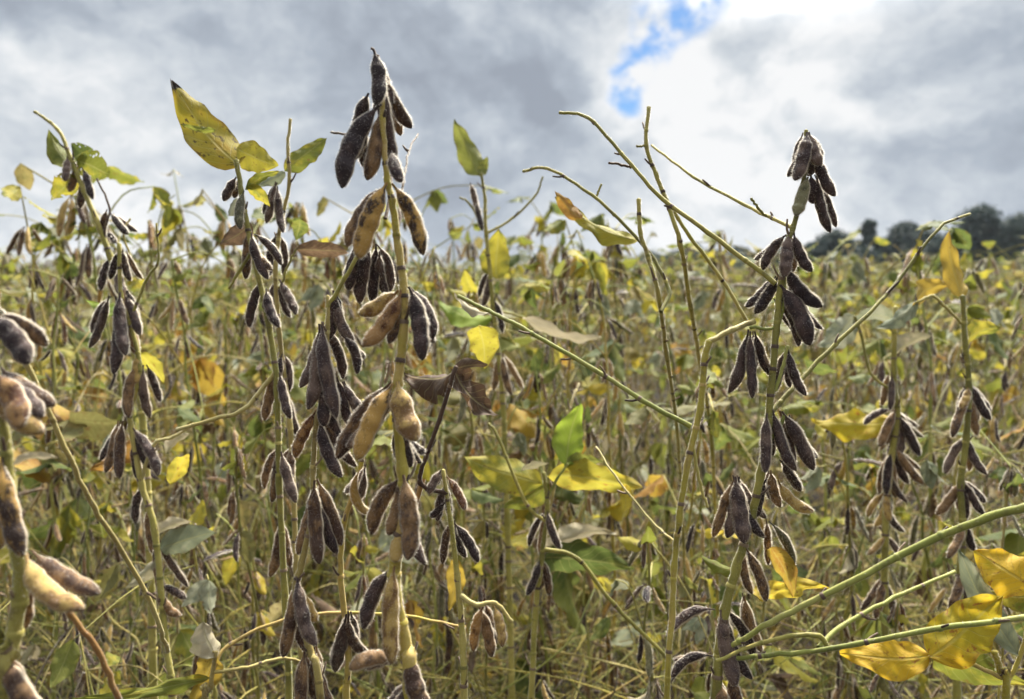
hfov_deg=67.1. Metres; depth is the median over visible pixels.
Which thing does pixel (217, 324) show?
soybean plant
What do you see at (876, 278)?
soybean plant
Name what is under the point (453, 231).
soybean plant
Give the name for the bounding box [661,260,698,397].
soybean plant
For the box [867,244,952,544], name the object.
soybean plant
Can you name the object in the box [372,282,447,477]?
soybean plant
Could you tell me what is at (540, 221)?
soybean plant
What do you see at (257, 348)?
soybean plant
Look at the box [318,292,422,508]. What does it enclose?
soybean plant
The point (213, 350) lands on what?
soybean plant
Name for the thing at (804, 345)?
soybean plant
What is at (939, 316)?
soybean plant
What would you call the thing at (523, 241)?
soybean plant
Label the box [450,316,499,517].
soybean plant
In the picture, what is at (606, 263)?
soybean plant
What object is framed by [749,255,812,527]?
soybean plant
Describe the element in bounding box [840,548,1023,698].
soybean plant
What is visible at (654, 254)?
tree
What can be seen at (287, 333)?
soybean plant
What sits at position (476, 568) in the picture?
soybean plant
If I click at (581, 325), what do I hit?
soybean plant
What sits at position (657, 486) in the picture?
soybean plant
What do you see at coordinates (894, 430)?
soybean plant
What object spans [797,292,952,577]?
soybean plant
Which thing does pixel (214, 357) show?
soybean plant
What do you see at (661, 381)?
soybean plant
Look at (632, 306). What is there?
soybean plant
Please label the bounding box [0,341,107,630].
soybean plant
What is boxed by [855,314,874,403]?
soybean plant
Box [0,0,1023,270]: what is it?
sky
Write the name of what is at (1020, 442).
soybean plant
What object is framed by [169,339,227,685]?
soybean plant
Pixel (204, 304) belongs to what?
soybean plant
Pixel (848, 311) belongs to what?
soybean plant
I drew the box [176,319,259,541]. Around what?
soybean plant
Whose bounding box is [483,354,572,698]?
soybean plant
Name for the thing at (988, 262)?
soybean plant
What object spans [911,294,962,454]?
soybean plant
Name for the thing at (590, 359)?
soybean plant
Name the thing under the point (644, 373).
soybean plant
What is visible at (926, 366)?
soybean plant
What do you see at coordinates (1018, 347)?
soybean plant
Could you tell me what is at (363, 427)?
soybean plant
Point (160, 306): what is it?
soybean plant
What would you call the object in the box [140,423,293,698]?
soybean plant
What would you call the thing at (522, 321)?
soybean plant
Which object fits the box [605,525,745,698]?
soybean plant
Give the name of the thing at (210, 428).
soybean plant
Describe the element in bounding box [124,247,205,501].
soybean plant
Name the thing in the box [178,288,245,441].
soybean plant
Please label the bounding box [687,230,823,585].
soybean plant
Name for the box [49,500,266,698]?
soybean plant
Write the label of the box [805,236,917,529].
soybean plant
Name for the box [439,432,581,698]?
soybean plant
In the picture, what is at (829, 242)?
tree
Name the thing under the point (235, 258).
soybean plant
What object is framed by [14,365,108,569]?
soybean plant
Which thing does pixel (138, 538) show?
soybean plant
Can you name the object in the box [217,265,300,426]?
soybean plant
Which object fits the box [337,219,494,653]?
soybean plant
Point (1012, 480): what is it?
soybean plant
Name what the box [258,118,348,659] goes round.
soybean plant
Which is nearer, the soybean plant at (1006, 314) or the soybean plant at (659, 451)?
the soybean plant at (659, 451)
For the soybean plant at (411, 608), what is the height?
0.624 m
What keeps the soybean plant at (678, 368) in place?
on the ground
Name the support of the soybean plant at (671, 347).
on the ground
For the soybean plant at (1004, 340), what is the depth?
3.33 m
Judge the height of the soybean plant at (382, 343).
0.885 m
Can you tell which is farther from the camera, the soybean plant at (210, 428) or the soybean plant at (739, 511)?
the soybean plant at (210, 428)
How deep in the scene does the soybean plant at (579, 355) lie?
3.69 m
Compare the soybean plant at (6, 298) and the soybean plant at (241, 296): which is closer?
the soybean plant at (241, 296)
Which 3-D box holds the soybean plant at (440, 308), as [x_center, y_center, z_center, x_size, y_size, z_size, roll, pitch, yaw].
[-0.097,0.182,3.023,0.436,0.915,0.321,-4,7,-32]
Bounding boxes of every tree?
[634,250,667,269]
[663,243,710,267]
[718,246,749,270]
[737,249,762,268]
[766,248,780,269]
[775,240,818,263]
[806,228,882,270]
[854,239,888,270]
[856,218,891,269]
[882,220,941,269]
[899,235,961,268]
[933,201,1012,268]
[976,211,1023,268]
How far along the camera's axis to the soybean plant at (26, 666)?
1.15 m
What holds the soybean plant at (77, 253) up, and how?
on the ground
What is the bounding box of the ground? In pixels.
[1,284,1023,698]
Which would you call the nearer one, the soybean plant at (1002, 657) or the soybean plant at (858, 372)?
the soybean plant at (1002, 657)
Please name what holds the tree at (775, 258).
on the ground
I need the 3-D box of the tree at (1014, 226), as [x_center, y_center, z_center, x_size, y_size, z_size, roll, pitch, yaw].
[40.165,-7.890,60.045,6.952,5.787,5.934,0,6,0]
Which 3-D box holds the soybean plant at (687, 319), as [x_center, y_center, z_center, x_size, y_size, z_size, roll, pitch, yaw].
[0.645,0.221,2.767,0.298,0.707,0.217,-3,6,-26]
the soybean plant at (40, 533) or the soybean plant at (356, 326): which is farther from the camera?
the soybean plant at (356, 326)
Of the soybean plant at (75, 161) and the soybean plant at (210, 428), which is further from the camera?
the soybean plant at (210, 428)
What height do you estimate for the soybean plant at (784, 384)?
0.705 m
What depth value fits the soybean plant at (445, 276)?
3.60 m
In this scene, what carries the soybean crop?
on the ground
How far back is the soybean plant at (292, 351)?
2.58 m
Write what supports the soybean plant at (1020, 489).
on the ground
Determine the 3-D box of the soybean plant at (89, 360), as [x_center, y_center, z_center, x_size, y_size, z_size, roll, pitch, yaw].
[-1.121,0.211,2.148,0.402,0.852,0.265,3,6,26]
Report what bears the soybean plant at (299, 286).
on the ground
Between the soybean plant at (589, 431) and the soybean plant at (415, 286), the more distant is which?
the soybean plant at (415, 286)
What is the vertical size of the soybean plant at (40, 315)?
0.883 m
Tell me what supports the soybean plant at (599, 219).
on the ground
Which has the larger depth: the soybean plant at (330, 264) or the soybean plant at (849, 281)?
the soybean plant at (849, 281)
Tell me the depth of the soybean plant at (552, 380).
3.65 m
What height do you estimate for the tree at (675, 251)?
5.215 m
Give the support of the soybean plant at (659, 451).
on the ground
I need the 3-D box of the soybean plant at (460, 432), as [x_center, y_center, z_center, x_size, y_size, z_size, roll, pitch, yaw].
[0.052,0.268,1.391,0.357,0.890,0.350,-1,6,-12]
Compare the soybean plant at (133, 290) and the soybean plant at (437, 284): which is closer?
the soybean plant at (437, 284)
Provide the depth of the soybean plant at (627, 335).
2.22 m
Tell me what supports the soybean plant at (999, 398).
on the ground
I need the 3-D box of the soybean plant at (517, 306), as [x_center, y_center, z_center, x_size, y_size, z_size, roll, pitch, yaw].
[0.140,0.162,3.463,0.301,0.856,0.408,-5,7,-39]
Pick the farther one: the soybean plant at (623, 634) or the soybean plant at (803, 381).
the soybean plant at (803, 381)
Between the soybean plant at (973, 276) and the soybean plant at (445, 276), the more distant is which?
the soybean plant at (445, 276)
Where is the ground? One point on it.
(517, 598)
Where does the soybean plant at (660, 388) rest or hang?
on the ground
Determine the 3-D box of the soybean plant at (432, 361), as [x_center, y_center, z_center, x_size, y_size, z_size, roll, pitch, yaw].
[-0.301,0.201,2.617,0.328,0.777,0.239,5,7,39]
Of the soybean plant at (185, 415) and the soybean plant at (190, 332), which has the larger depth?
the soybean plant at (190, 332)
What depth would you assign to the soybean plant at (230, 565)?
1.09 m
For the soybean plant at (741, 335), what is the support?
on the ground
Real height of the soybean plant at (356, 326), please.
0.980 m
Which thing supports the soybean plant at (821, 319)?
on the ground
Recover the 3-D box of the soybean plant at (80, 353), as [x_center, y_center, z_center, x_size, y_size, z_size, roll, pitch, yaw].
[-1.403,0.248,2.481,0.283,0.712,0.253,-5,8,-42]
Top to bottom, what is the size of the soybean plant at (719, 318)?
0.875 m
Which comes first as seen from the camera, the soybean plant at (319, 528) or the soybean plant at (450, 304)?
the soybean plant at (319, 528)
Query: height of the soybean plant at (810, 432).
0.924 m
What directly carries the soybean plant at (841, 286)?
on the ground
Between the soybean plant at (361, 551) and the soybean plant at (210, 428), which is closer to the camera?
the soybean plant at (361, 551)
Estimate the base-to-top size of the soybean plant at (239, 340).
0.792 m
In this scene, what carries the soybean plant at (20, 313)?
on the ground
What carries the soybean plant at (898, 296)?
on the ground
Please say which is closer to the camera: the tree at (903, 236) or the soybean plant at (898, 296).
the soybean plant at (898, 296)
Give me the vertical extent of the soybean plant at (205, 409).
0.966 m
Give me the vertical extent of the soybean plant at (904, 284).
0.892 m
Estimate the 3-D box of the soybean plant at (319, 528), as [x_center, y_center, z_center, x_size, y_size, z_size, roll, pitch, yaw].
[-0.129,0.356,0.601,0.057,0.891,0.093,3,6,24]
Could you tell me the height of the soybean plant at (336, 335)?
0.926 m
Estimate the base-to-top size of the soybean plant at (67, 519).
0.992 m
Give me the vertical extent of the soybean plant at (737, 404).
0.926 m
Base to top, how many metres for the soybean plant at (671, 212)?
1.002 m
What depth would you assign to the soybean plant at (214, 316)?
2.46 m
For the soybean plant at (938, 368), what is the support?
on the ground
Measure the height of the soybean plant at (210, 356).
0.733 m
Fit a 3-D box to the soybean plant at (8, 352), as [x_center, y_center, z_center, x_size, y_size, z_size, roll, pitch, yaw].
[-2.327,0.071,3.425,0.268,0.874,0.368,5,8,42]
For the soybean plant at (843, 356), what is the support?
on the ground
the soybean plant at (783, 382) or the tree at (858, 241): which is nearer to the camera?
the soybean plant at (783, 382)
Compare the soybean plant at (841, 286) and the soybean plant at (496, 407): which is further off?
the soybean plant at (841, 286)
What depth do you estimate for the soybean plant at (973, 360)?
2.79 m
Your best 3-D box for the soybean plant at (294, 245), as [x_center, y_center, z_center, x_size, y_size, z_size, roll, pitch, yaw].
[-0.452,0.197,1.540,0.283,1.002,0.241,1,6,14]
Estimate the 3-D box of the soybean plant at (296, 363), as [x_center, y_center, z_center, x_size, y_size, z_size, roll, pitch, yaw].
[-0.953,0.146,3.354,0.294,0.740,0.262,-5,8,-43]
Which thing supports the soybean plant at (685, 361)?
on the ground
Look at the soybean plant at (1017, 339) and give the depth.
3.08 m
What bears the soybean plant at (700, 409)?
on the ground
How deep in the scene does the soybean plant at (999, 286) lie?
2.94 m
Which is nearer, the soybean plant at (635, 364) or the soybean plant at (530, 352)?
the soybean plant at (530, 352)
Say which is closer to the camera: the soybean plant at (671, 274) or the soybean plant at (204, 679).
the soybean plant at (204, 679)
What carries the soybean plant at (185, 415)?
on the ground
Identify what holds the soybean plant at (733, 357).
on the ground
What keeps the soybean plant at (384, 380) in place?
on the ground
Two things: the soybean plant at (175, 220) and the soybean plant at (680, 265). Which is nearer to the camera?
the soybean plant at (175, 220)
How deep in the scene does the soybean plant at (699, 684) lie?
0.92 m
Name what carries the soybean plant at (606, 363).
on the ground
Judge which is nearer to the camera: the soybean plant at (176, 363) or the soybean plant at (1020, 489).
the soybean plant at (1020, 489)
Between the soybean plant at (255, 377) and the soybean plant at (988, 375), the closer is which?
the soybean plant at (255, 377)
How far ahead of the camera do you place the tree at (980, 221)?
61.23 m
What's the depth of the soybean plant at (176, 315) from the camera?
3.60 m
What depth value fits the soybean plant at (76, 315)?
2.73 m
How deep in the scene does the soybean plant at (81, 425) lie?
1.27 m
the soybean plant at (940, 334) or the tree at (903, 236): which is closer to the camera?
the soybean plant at (940, 334)
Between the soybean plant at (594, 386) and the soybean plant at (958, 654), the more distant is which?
the soybean plant at (594, 386)
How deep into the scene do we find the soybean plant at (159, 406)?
2.23 m
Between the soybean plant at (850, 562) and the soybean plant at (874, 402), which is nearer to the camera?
the soybean plant at (850, 562)
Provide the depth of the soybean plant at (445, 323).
3.00 m
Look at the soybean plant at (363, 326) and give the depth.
2.89 m
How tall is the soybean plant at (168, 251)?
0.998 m
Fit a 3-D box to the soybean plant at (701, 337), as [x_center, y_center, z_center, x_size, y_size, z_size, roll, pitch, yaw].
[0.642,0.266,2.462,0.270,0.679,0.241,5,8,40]
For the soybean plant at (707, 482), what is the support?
on the ground
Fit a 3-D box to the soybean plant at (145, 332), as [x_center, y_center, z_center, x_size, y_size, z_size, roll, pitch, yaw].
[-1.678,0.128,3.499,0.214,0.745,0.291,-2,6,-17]
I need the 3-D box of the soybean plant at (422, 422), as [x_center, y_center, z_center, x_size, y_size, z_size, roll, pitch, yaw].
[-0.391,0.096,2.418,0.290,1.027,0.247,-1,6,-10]
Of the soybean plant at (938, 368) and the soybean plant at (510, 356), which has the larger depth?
the soybean plant at (938, 368)
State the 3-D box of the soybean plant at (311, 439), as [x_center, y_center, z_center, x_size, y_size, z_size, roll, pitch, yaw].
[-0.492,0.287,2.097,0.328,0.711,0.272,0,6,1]
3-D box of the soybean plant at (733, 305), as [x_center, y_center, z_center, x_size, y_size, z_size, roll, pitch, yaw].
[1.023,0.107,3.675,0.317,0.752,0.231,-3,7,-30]
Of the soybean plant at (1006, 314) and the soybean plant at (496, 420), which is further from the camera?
the soybean plant at (1006, 314)
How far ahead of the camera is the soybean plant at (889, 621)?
0.83 m
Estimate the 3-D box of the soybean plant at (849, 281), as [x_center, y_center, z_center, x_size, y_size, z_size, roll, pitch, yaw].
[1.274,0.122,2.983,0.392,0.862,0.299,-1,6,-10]
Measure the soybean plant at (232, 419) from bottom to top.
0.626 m
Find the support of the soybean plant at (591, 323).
on the ground
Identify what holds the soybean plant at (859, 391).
on the ground
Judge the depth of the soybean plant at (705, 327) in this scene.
3.68 m
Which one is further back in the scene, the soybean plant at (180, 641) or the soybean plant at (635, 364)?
the soybean plant at (635, 364)
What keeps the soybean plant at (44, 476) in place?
on the ground
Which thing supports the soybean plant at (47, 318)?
on the ground
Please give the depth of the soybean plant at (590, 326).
2.68 m
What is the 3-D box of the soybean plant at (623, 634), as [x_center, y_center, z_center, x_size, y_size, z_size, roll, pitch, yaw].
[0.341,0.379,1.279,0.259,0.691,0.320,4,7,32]
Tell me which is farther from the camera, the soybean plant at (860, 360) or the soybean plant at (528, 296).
the soybean plant at (860, 360)
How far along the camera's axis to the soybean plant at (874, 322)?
2.63 m
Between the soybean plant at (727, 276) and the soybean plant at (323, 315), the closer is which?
the soybean plant at (323, 315)
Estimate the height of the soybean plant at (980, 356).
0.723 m
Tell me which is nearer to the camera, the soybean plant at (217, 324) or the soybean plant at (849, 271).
the soybean plant at (217, 324)
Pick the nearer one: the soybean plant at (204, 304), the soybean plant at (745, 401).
the soybean plant at (204, 304)
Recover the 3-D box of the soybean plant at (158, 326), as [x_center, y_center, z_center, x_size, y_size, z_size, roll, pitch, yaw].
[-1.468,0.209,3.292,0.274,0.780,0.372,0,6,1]
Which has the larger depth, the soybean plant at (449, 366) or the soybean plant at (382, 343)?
the soybean plant at (449, 366)
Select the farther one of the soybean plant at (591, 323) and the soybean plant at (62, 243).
the soybean plant at (591, 323)
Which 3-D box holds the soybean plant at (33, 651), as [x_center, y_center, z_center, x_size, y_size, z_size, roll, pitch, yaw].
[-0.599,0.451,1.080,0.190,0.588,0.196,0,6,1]
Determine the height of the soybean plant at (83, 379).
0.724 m
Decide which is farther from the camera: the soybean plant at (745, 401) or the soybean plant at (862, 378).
the soybean plant at (745, 401)
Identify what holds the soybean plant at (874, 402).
on the ground
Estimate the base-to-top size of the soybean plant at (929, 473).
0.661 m
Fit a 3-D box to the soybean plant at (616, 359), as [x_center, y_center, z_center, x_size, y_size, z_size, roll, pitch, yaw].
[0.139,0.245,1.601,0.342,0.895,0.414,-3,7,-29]
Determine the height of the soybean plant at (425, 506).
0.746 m
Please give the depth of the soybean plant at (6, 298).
2.63 m
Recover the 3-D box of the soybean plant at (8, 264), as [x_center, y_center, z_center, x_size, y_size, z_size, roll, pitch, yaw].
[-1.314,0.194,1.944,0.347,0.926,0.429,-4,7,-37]
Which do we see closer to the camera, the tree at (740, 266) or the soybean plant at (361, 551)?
the soybean plant at (361, 551)
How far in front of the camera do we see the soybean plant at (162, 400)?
2.74 m
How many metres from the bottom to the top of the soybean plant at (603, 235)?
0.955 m
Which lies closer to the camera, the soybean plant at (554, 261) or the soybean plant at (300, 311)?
the soybean plant at (554, 261)
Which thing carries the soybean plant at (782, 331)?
on the ground
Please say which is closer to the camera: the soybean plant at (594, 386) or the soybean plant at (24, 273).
the soybean plant at (594, 386)
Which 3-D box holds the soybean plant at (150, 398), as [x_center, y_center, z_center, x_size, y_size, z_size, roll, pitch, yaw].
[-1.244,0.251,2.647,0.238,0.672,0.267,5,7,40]
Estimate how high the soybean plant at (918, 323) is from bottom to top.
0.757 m
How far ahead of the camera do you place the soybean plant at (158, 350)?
2.80 m
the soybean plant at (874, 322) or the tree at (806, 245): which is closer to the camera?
the soybean plant at (874, 322)
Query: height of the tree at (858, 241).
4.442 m
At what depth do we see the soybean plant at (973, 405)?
0.83 m
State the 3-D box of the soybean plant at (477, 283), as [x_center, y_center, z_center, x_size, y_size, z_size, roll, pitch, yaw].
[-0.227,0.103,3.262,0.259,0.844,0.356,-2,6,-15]
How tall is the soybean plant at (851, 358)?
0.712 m
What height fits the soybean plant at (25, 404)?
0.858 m
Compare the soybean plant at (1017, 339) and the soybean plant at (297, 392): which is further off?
the soybean plant at (1017, 339)
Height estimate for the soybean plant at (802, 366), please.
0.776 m
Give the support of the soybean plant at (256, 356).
on the ground
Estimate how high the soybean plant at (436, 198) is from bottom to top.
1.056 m
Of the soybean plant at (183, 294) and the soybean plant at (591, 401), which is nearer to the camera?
the soybean plant at (591, 401)
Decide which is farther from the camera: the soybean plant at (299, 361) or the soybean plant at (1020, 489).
the soybean plant at (299, 361)
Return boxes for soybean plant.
[0,163,225,673]
[0,184,196,698]
[0,214,152,597]
[0,251,69,527]
[0,259,144,698]
[0,263,97,656]
[0,268,112,515]
[0,274,117,517]
[0,308,169,698]
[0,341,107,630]
[0,430,56,677]
[0,551,181,698]
[5,266,27,445]
[5,365,56,643]
[6,273,25,363]
[7,286,73,372]
[9,252,201,687]
[12,196,201,698]
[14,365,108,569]
[15,385,201,689]
[19,288,82,496]
[20,472,173,698]
[23,285,142,533]
[26,276,144,415]
[32,202,230,651]
[33,110,158,698]
[33,254,129,695]
[37,287,60,404]
[37,301,71,443]
[38,272,176,542]
[40,280,114,506]
[42,317,96,507]
[43,305,89,409]
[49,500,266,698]
[53,239,123,596]
[66,247,247,596]
[66,292,302,680]
[68,314,113,468]
[71,611,465,698]
[72,304,186,515]
[86,223,215,698]
[86,275,178,429]
[94,463,267,698]
[107,239,286,697]
[108,297,176,436]
[123,195,211,669]
[123,201,247,556]
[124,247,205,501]
[126,258,230,429]
[132,169,212,554]
[135,342,167,466]
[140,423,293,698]
[142,299,195,441]
[143,326,159,439]
[143,327,189,457]
[144,317,192,456]
[148,219,339,698]
[160,225,287,480]
[160,282,210,430]
[161,189,350,637]
[162,291,265,527]
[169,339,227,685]
[170,79,298,698]
[170,280,292,494]
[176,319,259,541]
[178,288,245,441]
[179,304,246,437]
[183,411,282,698]
[186,427,267,698]
[187,221,285,571]
[187,222,424,698]
[190,246,266,491]
[193,283,253,425]
[199,292,305,513]
[203,205,368,619]
[210,306,249,420]
[215,202,446,647]
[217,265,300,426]
[222,271,332,505]
[224,398,351,588]
[227,301,308,601]
[227,329,378,642]
[236,196,358,662]
[243,297,408,683]
[243,426,429,698]
[246,257,315,441]
[247,308,323,471]
[250,302,300,414]
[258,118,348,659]
[275,196,474,595]
[278,230,395,698]
[280,252,312,451]
[280,277,359,517]
[284,246,409,592]
[284,247,379,587]
[286,318,316,496]
[291,280,461,569]
[304,228,445,689]
[304,325,372,528]
[312,264,371,392]
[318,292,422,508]
[320,255,428,537]
[322,333,475,691]
[324,237,449,661]
[325,317,371,486]
[330,47,438,698]
[335,416,527,698]
[336,505,386,698]
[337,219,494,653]
[338,269,585,698]
[342,254,553,693]
[354,291,442,477]
[355,232,462,492]
[372,185,542,566]
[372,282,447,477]
[373,316,466,493]
[377,230,426,485]
[381,267,611,698]
[404,325,512,698]
[408,207,487,565]
[416,207,517,662]
[416,269,482,410]
[423,302,499,497]
[425,311,455,448]
[431,274,479,417]
[433,278,515,477]
[434,267,478,421]
[435,291,527,481]
[438,119,599,698]
[438,249,615,698]
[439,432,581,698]
[442,258,631,697]
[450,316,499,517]
[451,231,479,529]
[452,322,537,577]
[454,293,712,698]
[457,236,573,556]
[457,548,554,698]
[463,383,665,698]
[468,219,667,698]
[471,287,539,492]
[473,295,598,526]
[475,267,571,387]
[481,251,655,653]
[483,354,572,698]
[492,327,542,546]
[494,234,595,444]
[495,286,565,474]
[501,196,602,473]
[509,302,587,447]
[522,166,687,698]
[524,213,668,656]
[528,245,713,679]
[531,229,651,698]
[531,271,564,470]
[532,247,613,523]
[536,231,576,620]
[536,249,680,545]
[541,307,566,403]
[548,290,612,453]
[550,405,606,698]
[559,111,1023,698]
[559,270,635,466]
[560,281,594,407]
[561,332,817,698]
[578,315,613,465]
[582,267,648,465]
[582,339,638,469]
[584,279,622,431]
[589,556,740,698]
[593,232,677,558]
[595,256,767,629]
[600,308,676,524]
[605,379,801,698]
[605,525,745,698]
[611,317,712,556]
[613,280,682,465]
[620,237,817,662]
[621,245,719,482]
[632,288,677,452]
[635,301,688,441]
[636,106,747,623]
[639,243,766,542]
[644,355,838,698]
[653,313,732,505]
[658,242,866,622]
[659,268,732,388]
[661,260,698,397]
[662,310,719,488]
[664,329,745,501]
[667,467,764,698]
[678,262,740,416]
[684,309,721,373]
[685,274,730,410]
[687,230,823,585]
[696,309,760,468]
[706,293,761,428]
[708,242,826,564]
[709,324,815,557]
[718,401,925,698]
[719,309,783,467]
[732,318,931,697]
[733,239,830,425]
[742,340,903,663]
[745,324,786,499]
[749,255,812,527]
[753,320,818,479]
[756,227,876,602]
[760,312,840,560]
[766,315,835,526]
[770,322,816,463]
[770,443,971,698]
[778,335,829,468]
[781,333,810,406]
[781,337,951,697]
[782,313,865,540]
[793,400,994,698]
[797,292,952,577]
[800,341,870,550]
[802,276,864,455]
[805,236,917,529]
[805,269,868,445]
[811,304,931,698]
[818,296,879,448]
[822,274,880,408]
[825,297,890,494]
[835,276,899,390]
[837,325,879,455]
[839,287,910,473]
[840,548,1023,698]
[841,293,882,450]
[844,571,927,698]
[847,286,914,414]
[849,220,1023,698]
[850,253,1023,579]
[852,253,932,602]
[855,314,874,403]
[856,414,1023,698]
[860,321,953,574]
[861,263,980,542]
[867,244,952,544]
[871,298,939,503]
[875,228,1000,698]
[880,295,953,501]
[889,313,954,568]
[899,453,1023,698]
[900,241,1023,483]
[905,295,958,483]
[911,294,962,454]
[918,300,1021,531]
[922,286,1023,576]
[923,318,984,521]
[924,325,998,477]
[926,244,1023,545]
[927,269,1013,425]
[927,415,1023,698]
[936,543,1022,698]
[942,293,1023,497]
[943,319,1008,539]
[946,279,1022,428]
[948,314,1023,698]
[978,298,1023,452]
[981,278,1023,500]
[982,329,1020,470]
[991,342,1022,504]
[992,276,1023,521]
[997,305,1016,412]
[999,308,1023,430]
[1001,283,1023,462]
[1002,313,1023,407]
[1009,471,1022,496]
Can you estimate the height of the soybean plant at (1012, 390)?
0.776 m
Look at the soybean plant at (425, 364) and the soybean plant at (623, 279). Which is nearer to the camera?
the soybean plant at (425, 364)
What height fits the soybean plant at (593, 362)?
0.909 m
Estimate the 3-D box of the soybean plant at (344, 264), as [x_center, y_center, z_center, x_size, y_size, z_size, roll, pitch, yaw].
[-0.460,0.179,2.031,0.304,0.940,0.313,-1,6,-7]
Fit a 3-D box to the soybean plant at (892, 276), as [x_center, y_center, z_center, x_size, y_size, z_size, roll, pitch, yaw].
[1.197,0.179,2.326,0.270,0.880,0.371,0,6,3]
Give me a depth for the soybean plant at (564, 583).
1.16 m
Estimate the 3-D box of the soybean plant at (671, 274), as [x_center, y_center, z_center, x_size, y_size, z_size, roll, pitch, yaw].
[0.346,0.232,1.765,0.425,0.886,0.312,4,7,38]
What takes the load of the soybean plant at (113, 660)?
on the ground
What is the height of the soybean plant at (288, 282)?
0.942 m
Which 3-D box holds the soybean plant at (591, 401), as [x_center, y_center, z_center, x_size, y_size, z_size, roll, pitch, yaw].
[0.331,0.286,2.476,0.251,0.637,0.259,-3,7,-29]
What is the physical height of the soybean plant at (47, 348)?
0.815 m
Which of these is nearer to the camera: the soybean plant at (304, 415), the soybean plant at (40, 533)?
the soybean plant at (40, 533)
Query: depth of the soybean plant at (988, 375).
2.91 m
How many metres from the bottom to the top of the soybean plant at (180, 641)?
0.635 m
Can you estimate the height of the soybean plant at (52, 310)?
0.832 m
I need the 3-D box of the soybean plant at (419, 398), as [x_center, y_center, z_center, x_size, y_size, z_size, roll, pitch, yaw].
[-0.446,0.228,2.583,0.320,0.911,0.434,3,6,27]
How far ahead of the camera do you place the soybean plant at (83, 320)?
3.57 m
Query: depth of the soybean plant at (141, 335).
2.99 m
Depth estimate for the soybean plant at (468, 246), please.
2.15 m
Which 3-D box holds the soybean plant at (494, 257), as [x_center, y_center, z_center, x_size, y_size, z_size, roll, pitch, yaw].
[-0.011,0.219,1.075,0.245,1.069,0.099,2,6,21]
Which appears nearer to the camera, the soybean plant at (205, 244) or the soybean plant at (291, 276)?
the soybean plant at (205, 244)
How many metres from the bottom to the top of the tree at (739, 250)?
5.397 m
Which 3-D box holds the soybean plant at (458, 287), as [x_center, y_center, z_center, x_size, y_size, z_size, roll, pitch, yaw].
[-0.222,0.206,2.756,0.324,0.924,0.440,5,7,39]
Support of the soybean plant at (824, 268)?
on the ground
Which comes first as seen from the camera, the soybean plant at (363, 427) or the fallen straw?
the soybean plant at (363, 427)
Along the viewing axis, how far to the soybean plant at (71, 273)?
1.33 m
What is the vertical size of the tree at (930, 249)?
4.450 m
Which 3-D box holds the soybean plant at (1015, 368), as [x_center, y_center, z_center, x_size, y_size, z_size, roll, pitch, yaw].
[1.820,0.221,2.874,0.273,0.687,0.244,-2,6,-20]
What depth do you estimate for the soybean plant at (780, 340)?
3.10 m
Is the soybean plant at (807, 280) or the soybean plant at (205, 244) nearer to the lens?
the soybean plant at (205, 244)
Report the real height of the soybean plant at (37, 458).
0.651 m
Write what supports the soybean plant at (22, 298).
on the ground
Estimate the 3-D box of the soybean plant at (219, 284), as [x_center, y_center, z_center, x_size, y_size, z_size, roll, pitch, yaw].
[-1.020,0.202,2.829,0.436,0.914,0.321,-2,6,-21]
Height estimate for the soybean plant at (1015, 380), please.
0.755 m
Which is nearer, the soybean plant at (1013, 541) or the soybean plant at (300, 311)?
the soybean plant at (1013, 541)
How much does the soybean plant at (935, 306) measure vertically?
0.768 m
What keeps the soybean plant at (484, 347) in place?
on the ground
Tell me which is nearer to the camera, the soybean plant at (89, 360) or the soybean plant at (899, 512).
the soybean plant at (899, 512)
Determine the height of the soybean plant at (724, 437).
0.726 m
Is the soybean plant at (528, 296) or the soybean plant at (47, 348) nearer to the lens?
the soybean plant at (528, 296)
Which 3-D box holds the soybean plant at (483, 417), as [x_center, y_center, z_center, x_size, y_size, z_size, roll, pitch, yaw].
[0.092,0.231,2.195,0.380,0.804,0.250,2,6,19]
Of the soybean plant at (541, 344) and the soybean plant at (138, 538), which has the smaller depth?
the soybean plant at (138, 538)
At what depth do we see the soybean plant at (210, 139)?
0.66 m
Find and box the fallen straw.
[0,345,1023,698]
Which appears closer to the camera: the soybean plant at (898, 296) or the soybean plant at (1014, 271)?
the soybean plant at (1014, 271)
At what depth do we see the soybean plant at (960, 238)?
1.26 m
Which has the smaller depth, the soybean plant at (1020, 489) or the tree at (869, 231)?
the soybean plant at (1020, 489)
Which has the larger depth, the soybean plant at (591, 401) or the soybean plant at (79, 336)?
the soybean plant at (591, 401)
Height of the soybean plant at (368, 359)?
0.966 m
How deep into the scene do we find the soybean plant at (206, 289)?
3.20 m
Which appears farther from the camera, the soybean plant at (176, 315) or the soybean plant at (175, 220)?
the soybean plant at (176, 315)
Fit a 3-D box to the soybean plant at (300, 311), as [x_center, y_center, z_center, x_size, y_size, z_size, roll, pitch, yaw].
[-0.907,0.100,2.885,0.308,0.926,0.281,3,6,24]
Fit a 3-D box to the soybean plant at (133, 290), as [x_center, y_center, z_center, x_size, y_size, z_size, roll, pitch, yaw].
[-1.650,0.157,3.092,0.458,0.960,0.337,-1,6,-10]
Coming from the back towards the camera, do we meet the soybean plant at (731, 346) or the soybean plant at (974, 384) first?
the soybean plant at (731, 346)
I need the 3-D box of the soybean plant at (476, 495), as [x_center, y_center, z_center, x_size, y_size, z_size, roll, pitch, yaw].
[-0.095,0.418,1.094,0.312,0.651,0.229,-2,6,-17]
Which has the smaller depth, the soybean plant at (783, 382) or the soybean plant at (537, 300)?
the soybean plant at (537, 300)
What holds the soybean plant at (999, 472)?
on the ground
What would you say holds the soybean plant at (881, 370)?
on the ground
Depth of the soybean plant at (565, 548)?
0.81 m
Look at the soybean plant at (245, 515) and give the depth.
1.07 m
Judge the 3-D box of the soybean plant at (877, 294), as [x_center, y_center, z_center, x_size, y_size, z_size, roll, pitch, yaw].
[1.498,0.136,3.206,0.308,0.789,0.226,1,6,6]

